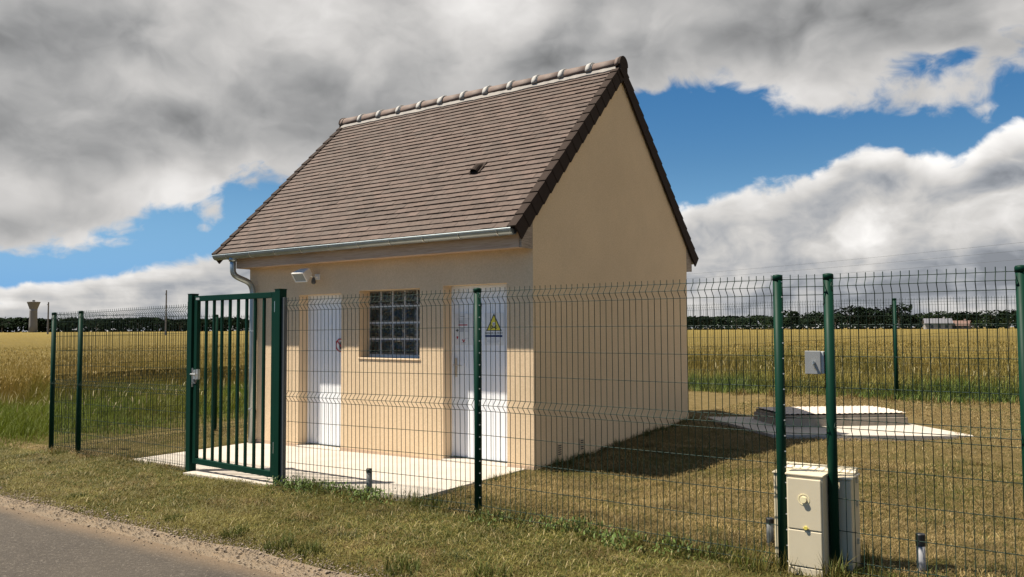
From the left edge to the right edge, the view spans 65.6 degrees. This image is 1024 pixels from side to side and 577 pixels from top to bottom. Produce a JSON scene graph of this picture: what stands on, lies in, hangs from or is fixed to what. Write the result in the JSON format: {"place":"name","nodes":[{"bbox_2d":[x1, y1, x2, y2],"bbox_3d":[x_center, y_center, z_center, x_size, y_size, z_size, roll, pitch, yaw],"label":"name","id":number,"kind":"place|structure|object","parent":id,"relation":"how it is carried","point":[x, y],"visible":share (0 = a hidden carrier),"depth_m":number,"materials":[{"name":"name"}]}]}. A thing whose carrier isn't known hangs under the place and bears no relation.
{"place":"outdoors","nodes":[
{"label":"outdoors","id":0,"kind":"place"},
{"bbox_2d":[6,422,247,463],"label":"lawn","id":1,"kind":"structure","parent":0,"point":[151,452],"depth_m":11.24,"materials":[{"name":"green plant"}]},
{"bbox_2d":[0,506,284,576],"bbox_3d":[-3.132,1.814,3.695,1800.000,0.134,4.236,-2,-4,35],"label":"road","id":2,"kind":"structure","parent":0,"point":[31,546],"depth_m":5.54,"materials":[{"name":"grey asphalt"}]},
{"bbox_2d":[0,328,1017,387],"bbox_3d":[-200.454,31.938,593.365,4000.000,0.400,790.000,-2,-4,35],"label":"crop field","id":3,"kind":"structure","parent":0,"point":[21,340],"depth_m":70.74,"materials":[{"name":"yellow plant"}]},
{"bbox_2d":[0,340,1017,401],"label":"wheat crop","id":4,"kind":"object","parent":3,"relation":"on","point":[164,374],"visible":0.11,"depth_m":18.71,"materials":[{"name":"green plant"}]},
{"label":"utility pole","id":5,"kind":"object","parent":3,"relation":"on","visible":0},
{"bbox_2d":[690,250,1021,278],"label":"power line","id":6,"kind":"object","parent":5,"relation":"attached to","point":[866,264],"visible":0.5,"depth_m":79.47,"materials":[{"name":"grey metal"}]},
{"bbox_2d":[696,242,1021,273],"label":"power line","id":7,"kind":"object","parent":5,"relation":"attached to","point":[862,258],"visible":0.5,"depth_m":80.32,"materials":[{"name":"grey metal"}]},
{"bbox_2d":[723,259,1021,281],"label":"power line","id":8,"kind":"object","parent":5,"relation":"attached to","point":[893,269],"visible":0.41,"depth_m":76.52,"materials":[{"name":"grey metal"}]},
{"bbox_2d":[0,327,1023,576],"bbox_3d":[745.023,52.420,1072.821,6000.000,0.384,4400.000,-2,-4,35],"label":"ground","id":9,"kind":"structure","parent":0,"point":[698,403],"depth_m":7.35,"materials":[{"name":"green plant"}]},
{"bbox_2d":[0,317,15,332],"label":"tree","id":10,"kind":"object","parent":9,"relation":"on","point":[4,325],"visible":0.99,"depth_m":668.99,"materials":[{"name":"green plant"}]},
{"bbox_2d":[3,317,28,327],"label":"tree","id":11,"kind":"object","parent":9,"relation":"on","point":[17,322],"visible":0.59,"depth_m":683.54,"materials":[{"name":"green plant"}]},
{"bbox_2d":[27,300,40,331],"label":"water tower","id":12,"kind":"structure","parent":9,"relation":"on","point":[33,305],"depth_m":631.28,"materials":[{"name":"concrete"}]},
{"bbox_2d":[28,320,51,331],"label":"tree","id":13,"kind":"object","parent":9,"relation":"on","point":[39,323],"visible":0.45,"depth_m":689.55,"materials":[{"name":"green plant"}]},
{"bbox_2d":[47,302,48,333],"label":"utility pole","id":14,"kind":"object","parent":9,"relation":"on","point":[48,319],"visible":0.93,"depth_m":258.82,"materials":[{"name":"grey wood"}]},
{"bbox_2d":[46,319,63,331],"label":"tree","id":15,"kind":"object","parent":9,"relation":"on","point":[56,327],"visible":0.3,"depth_m":698.19,"materials":[{"name":"green plant"}]},
{"bbox_2d":[60,317,85,331],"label":"tree","id":16,"kind":"object","parent":9,"relation":"on","point":[71,323],"visible":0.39,"depth_m":696.93,"materials":[{"name":"green plant"}]},
{"bbox_2d":[87,321,107,331],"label":"tree","id":17,"kind":"object","parent":9,"relation":"on","point":[101,326],"visible":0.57,"depth_m":703.19,"materials":[{"name":"green plant"}]},
{"bbox_2d":[49,304,187,469],"bbox_3d":[-5.003,1.356,9.981,3.439,2.249,0.089,-2,-4,37],"label":"fence","id":18,"kind":"object","parent":9,"relation":"on","point":[79,364],"visible":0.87,"depth_m":10.16,"materials":[{"name":"green metal"}]},
{"bbox_2d":[111,320,128,331],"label":"tree","id":19,"kind":"object","parent":9,"relation":"on","point":[124,326],"visible":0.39,"depth_m":722.61,"materials":[{"name":"green plant"}]},
{"bbox_2d":[0,349,248,449],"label":"tall grass","id":20,"kind":"structure","parent":9,"relation":"on","point":[18,423],"depth_m":15.87,"materials":[{"name":"green plant"}]},
{"bbox_2d":[0,317,248,331],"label":"wood","id":21,"kind":"object","parent":9,"relation":"on","point":[9,329],"visible":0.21,"depth_m":721.71,"materials":[{"name":"green plant"}]},
{"bbox_2d":[125,317,150,327],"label":"tree","id":22,"kind":"object","parent":9,"relation":"on","point":[145,320],"visible":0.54,"depth_m":714.56,"materials":[{"name":"green plant"}]},
{"bbox_2d":[54,313,248,447],"bbox_3d":[-3.123,1.602,15.563,0.074,2.305,11.203,-2,-4,35],"label":"fence","id":23,"kind":"object","parent":9,"relation":"on","point":[216,375],"visible":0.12,"depth_m":12.12,"materials":[{"name":"green metal"}]},
{"bbox_2d":[146,320,170,331],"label":"tree","id":24,"kind":"object","parent":9,"relation":"on","point":[168,322],"visible":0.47,"depth_m":716.50,"materials":[{"name":"green plant"}]},
{"bbox_2d":[165,290,166,334],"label":"utility pole","id":25,"kind":"object","parent":9,"relation":"on","point":[165,312],"visible":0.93,"depth_m":174.09,"materials":[{"name":"grey wood"}]},
{"bbox_2d":[167,318,186,331],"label":"tree","id":26,"kind":"object","parent":9,"relation":"on","point":[183,324],"visible":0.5,"depth_m":732.32,"materials":[{"name":"green plant"}]},
{"bbox_2d":[0,495,360,576],"bbox_3d":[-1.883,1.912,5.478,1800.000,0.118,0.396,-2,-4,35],"label":"gravel shoulder","id":27,"kind":"object","parent":9,"relation":"on","point":[225,557],"visible":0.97,"depth_m":5.84},
{"bbox_2d":[0,486,402,576],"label":"gravel","id":28,"kind":"structure","parent":27,"relation":"on","point":[170,531],"depth_m":6.11,"materials":[{"name":"beige gravel"}]},
{"bbox_2d":[185,289,286,485],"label":"metal gate","id":29,"kind":"structure","parent":9,"relation":"on","point":[278,388],"depth_m":8.37,"materials":[{"name":"metal"}]},
{"bbox_2d":[232,319,248,327],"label":"tree","id":30,"kind":"object","parent":9,"relation":"on","point":[235,320],"visible":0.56,"depth_m":757.67,"materials":[{"name":"green plant"}]},
{"bbox_2d":[134,443,524,500],"bbox_3d":[-2.280,2.095,9.183,4.700,0.218,2.280,-2,-4,35],"label":"concrete apron","id":31,"kind":"object","parent":9,"relation":"on","point":[339,459],"visible":0.32,"depth_m":8.71,"materials":[{"name":"beige concrete"}]},
{"bbox_2d":[0,437,698,576],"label":"lawn","id":32,"kind":"structure","parent":9,"relation":"on","point":[40,478],"depth_m":6.72,"materials":[{"name":"green plant"}]},
{"bbox_2d":[366,468,371,491],"bbox_3d":[-1.342,1.874,7.462,0.057,0.365,0.057,-2,-4,35],"label":"marker pipe","id":33,"kind":"object","parent":9,"relation":"in","point":[369,479],"visible":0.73,"depth_m":7.45,"materials":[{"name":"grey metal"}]},
{"bbox_2d":[211,56,698,469],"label":"utility building","id":34,"kind":"structure","parent":9,"relation":"on","point":[558,179],"depth_m":10.07,"materials":[{"name":"paint"}]},
{"bbox_2d":[291,268,319,283],"bbox_3d":[-2.712,-0.163,10.475,0.220,0.204,0.337,-2,-4,35],"label":"floodlight","id":35,"kind":"object","parent":34,"relation":"attached to","point":[303,275],"visible":1,"depth_m":10.40,"materials":[{"name":"white plastic"}]},
{"bbox_2d":[296,294,340,450],"bbox_3d":[-2.468,1.145,10.581,0.875,2.131,0.280,-2,-4,35],"label":"door","id":36,"kind":"structure","parent":34,"relation":"in","point":[334,315],"depth_m":10.68,"materials":[{"name":"metal"}]},
{"bbox_2d":[336,338,340,351],"bbox_3d":[-2.271,0.750,10.522,0.180,0.180,0.008,-2,-4,35],"label":"prohibition sign","id":37,"kind":"object","parent":34,"relation":"attached to","point":[338,344],"visible":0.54,"depth_m":10.54,"materials":[{"name":"white plastic"}]},
{"bbox_2d":[369,289,419,357],"bbox_3d":[-1.398,0.445,10.003,1.025,0.850,0.094,-2,-4,35],"label":"window","id":38,"kind":"structure","parent":34,"relation":"in","point":[386,331],"depth_m":10.00,"materials":[{"name":"grey glass"}]},
{"bbox_2d":[442,284,507,466],"bbox_3d":[-0.366,1.019,9.116,0.935,2.128,0.280,-2,-4,35],"label":"door","id":39,"kind":"structure","parent":34,"relation":"in","point":[488,382],"depth_m":9.16,"materials":[{"name":"metal"}]},
{"bbox_2d":[455,313,472,344],"bbox_3d":[-0.567,0.477,9.344,0.260,0.370,0.005,-2,-4,35],"label":"notice sheet","id":40,"kind":"object","parent":39,"relation":"attached to","point":[461,319],"visible":0.9,"depth_m":9.34,"materials":[{"name":"white paper"}]},
{"bbox_2d":[484,313,503,344],"bbox_3d":[-0.207,0.463,9.092,0.270,0.370,0.007,-2,-4,35],"label":"danger sign","id":41,"kind":"object","parent":39,"relation":"attached to","point":[499,318],"visible":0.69,"depth_m":9.09,"materials":[{"name":"white plastic"}]},
{"bbox_2d":[256,475,711,560],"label":"weeds","id":42,"kind":"object","parent":9,"relation":"on","point":[469,518],"visible":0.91,"depth_m":6.24,"materials":[{"name":"green plant"}]},
{"bbox_2d":[0,356,1016,416],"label":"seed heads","id":43,"kind":"object","parent":9,"relation":"on","point":[702,373],"visible":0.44,"depth_m":15.35,"materials":[{"name":"beige plant"}]},
{"bbox_2d":[285,265,1023,576],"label":"fence","id":44,"kind":"object","parent":9,"relation":"on","point":[830,387],"visible":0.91,"depth_m":5.41,"materials":[{"name":"green metal"}]},
{"bbox_2d":[805,351,824,373],"bbox_3d":[1.961,0.478,5.143,0.115,0.150,0.111,-2,-4,35],"label":"key switch box","id":45,"kind":"object","parent":44,"relation":"attached to","point":[814,362],"visible":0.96,"depth_m":5.12,"materials":[{"name":"silver metal"}]},
{"bbox_2d":[805,351,820,373],"bbox_3d":[1.942,0.478,5.131,0.098,0.150,0.012,-2,-4,35],"label":"door","id":46,"kind":"structure","parent":45,"relation":"in","point":[810,356],"depth_m":5.13,"materials":[{"name":"silver metal"}]},
{"bbox_2d":[687,318,711,329],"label":"tree","id":47,"kind":"object","parent":9,"relation":"on","point":[695,320],"visible":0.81,"depth_m":408.42,"materials":[{"name":"green plant"}]},
{"bbox_2d":[695,316,714,329],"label":"tree","id":48,"kind":"object","parent":9,"relation":"on","point":[709,322],"visible":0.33,"depth_m":420.73,"materials":[{"name":"green plant"}]},
{"bbox_2d":[727,318,748,329],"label":"tree","id":49,"kind":"object","parent":9,"relation":"on","point":[738,322],"visible":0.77,"depth_m":411.73,"materials":[{"name":"green plant"}]},
{"bbox_2d":[738,314,754,328],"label":"tree","id":50,"kind":"object","parent":9,"relation":"on","point":[747,321],"visible":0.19,"depth_m":428.49,"materials":[{"name":"green plant"}]},
{"bbox_2d":[748,315,771,329],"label":"tree","id":51,"kind":"object","parent":9,"relation":"on","point":[758,319],"visible":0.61,"depth_m":411.36,"materials":[{"name":"green plant"}]},
{"bbox_2d":[766,517,773,545],"bbox_3d":[1.860,1.799,5.726,0.057,0.290,0.057,-2,-4,35],"label":"marker pipe","id":52,"kind":"object","parent":9,"relation":"on","point":[770,531],"visible":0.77,"depth_m":5.71,"materials":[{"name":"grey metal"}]},
{"bbox_2d":[783,310,798,324],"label":"tree","id":53,"kind":"object","parent":9,"relation":"on","point":[792,314],"visible":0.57,"depth_m":400.69,"materials":[{"name":"green plant"}]},
{"bbox_2d":[787,313,820,326],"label":"tree","id":54,"kind":"object","parent":9,"relation":"on","point":[797,319],"visible":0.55,"depth_m":397.35,"materials":[{"name":"green plant"}]},
{"bbox_2d":[795,311,823,328],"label":"tree","id":55,"kind":"object","parent":9,"relation":"on","point":[804,321],"visible":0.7,"depth_m":389.63,"materials":[{"name":"green plant"}]},
{"bbox_2d":[772,461,860,576],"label":"meter cabinet","id":56,"kind":"object","parent":9,"relation":"on","point":[808,515],"visible":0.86,"depth_m":5.04,"materials":[{"name":"beige plastic"}]},
{"bbox_2d":[617,394,1021,478],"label":"lawn","id":57,"kind":"structure","parent":9,"relation":"on","point":[909,409],"depth_m":10.76,"materials":[{"name":"green plant"}]},
{"bbox_2d":[706,416,972,440],"bbox_3d":[4.395,1.999,11.112,3.104,0.172,2.072,-1,-3,6],"label":"concrete pad","id":58,"kind":"object","parent":9,"relation":"on","point":[865,433],"visible":0.21,"depth_m":10.47,"materials":[{"name":"white concrete"}]},
{"bbox_2d":[754,406,908,426],"bbox_3d":[4.583,1.858,11.525,1.839,0.233,1.019,0,-3,-5],"label":"inspection chamber","id":59,"kind":"object","parent":58,"relation":"on","point":[814,413],"visible":0.77,"depth_m":11.10,"materials":[{"name":"concrete"}]},
{"bbox_2d":[834,313,847,328],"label":"tree","id":60,"kind":"object","parent":9,"relation":"on","point":[837,318],"visible":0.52,"depth_m":385.57,"materials":[{"name":"green plant"}]},
{"bbox_2d":[687,311,1016,329],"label":"wood","id":61,"kind":"object","parent":9,"relation":"on","point":[717,321],"visible":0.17,"depth_m":419.20,"materials":[{"name":"green plant"}]},
{"bbox_2d":[687,295,1018,401],"bbox_3d":[6.747,1.341,15.466,16.566,2.276,0.073,-2,-4,35],"label":"fence","id":62,"kind":"object","parent":9,"relation":"on","point":[896,352],"visible":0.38,"depth_m":15.21,"materials":[{"name":"green metal"}]},
{"bbox_2d":[834,305,876,328],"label":"tree","id":63,"kind":"object","parent":9,"relation":"on","point":[846,315],"visible":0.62,"depth_m":385.01,"materials":[{"name":"green plant"}]},
{"bbox_2d":[843,306,872,328],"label":"tree","id":64,"kind":"object","parent":9,"relation":"on","point":[863,309],"visible":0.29,"depth_m":395.61,"materials":[{"name":"green plant"}]},
{"bbox_2d":[851,311,885,328],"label":"tree","id":65,"kind":"object","parent":9,"relation":"on","point":[861,314],"visible":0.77,"depth_m":380.38,"materials":[{"name":"green plant"}]},
{"bbox_2d":[853,309,904,328],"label":"tree","id":66,"kind":"object","parent":9,"relation":"on","point":[883,321],"visible":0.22,"depth_m":390.63,"materials":[{"name":"green plant"}]},
{"bbox_2d":[868,305,909,328],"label":"tree","id":67,"kind":"object","parent":9,"relation":"on","point":[877,309],"visible":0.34,"depth_m":390.96,"materials":[{"name":"green plant"}]},
{"bbox_2d":[874,302,913,328],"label":"tree","id":68,"kind":"object","parent":9,"relation":"on","point":[898,309],"visible":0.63,"depth_m":381.74,"materials":[{"name":"green plant"}]},
{"bbox_2d":[905,313,924,328],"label":"tree","id":69,"kind":"object","parent":9,"relation":"on","point":[914,318],"visible":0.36,"depth_m":387.77,"materials":[{"name":"green plant"}]},
{"bbox_2d":[915,533,925,574],"bbox_3d":[2.582,1.727,5.016,0.057,0.355,0.057,-2,-4,35],"label":"marker pipe","id":70,"kind":"object","parent":9,"relation":"on","point":[921,560],"visible":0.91,"depth_m":5.00,"materials":[{"name":"black plastic"}]},
{"bbox_2d":[916,311,955,319],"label":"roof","id":71,"kind":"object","parent":9,"relation":"on","point":[945,313],"visible":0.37,"depth_m":366.84,"materials":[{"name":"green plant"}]},
{"bbox_2d":[922,317,952,328],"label":"house","id":72,"kind":"structure","parent":9,"relation":"on","point":[943,320],"depth_m":345.75,"materials":[{"name":"grey stone"}]},
{"bbox_2d":[930,311,972,320],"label":"tree","id":73,"kind":"object","parent":9,"relation":"on","point":[955,316],"visible":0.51,"depth_m":365.97,"materials":[{"name":"green plant"}]},
{"bbox_2d":[952,319,971,328],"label":"house","id":74,"kind":"structure","parent":9,"relation":"on","point":[965,326],"depth_m":344.43,"materials":[{"name":"beige tile"}]},
{"bbox_2d":[964,314,981,328],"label":"tree","id":75,"kind":"object","parent":9,"relation":"on","point":[974,318],"visible":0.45,"depth_m":372.90,"materials":[{"name":"green plant"}]},
{"bbox_2d":[972,320,991,328],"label":"tree","id":76,"kind":"object","parent":9,"relation":"on","point":[975,322],"visible":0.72,"depth_m":347.30,"materials":[{"name":"green plant"}]},
{"bbox_2d":[969,310,1009,328],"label":"tree","id":77,"kind":"object","parent":9,"relation":"on","point":[988,311],"visible":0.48,"depth_m":375.24,"materials":[{"name":"green plant"}]},
{"bbox_2d":[989,309,1015,328],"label":"tree","id":78,"kind":"object","parent":9,"relation":"on","point":[1005,312],"visible":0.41,"depth_m":372.50,"materials":[{"name":"green plant"}]},
{"bbox_2d":[999,317,1016,328],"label":"tree","id":79,"kind":"object","parent":9,"relation":"on","point":[1001,321],"visible":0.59,"depth_m":343.68,"materials":[{"name":"green plant"}]},
{"bbox_2d":[1000,312,1016,322],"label":"tree","id":80,"kind":"object","parent":9,"relation":"on","point":[1013,315],"visible":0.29,"depth_m":352.18,"materials":[{"name":"green plant"}]},
{"bbox_2d":[0,0,1023,331],"label":"sky","id":81,"kind":"structure","parent":0,"point":[137,137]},
{"bbox_2d":[688,337,1019,403],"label":"tall grass","id":82,"kind":"structure","parent":0,"point":[945,385],"depth_m":16.52,"materials":[{"name":"green plant"}]}
]}

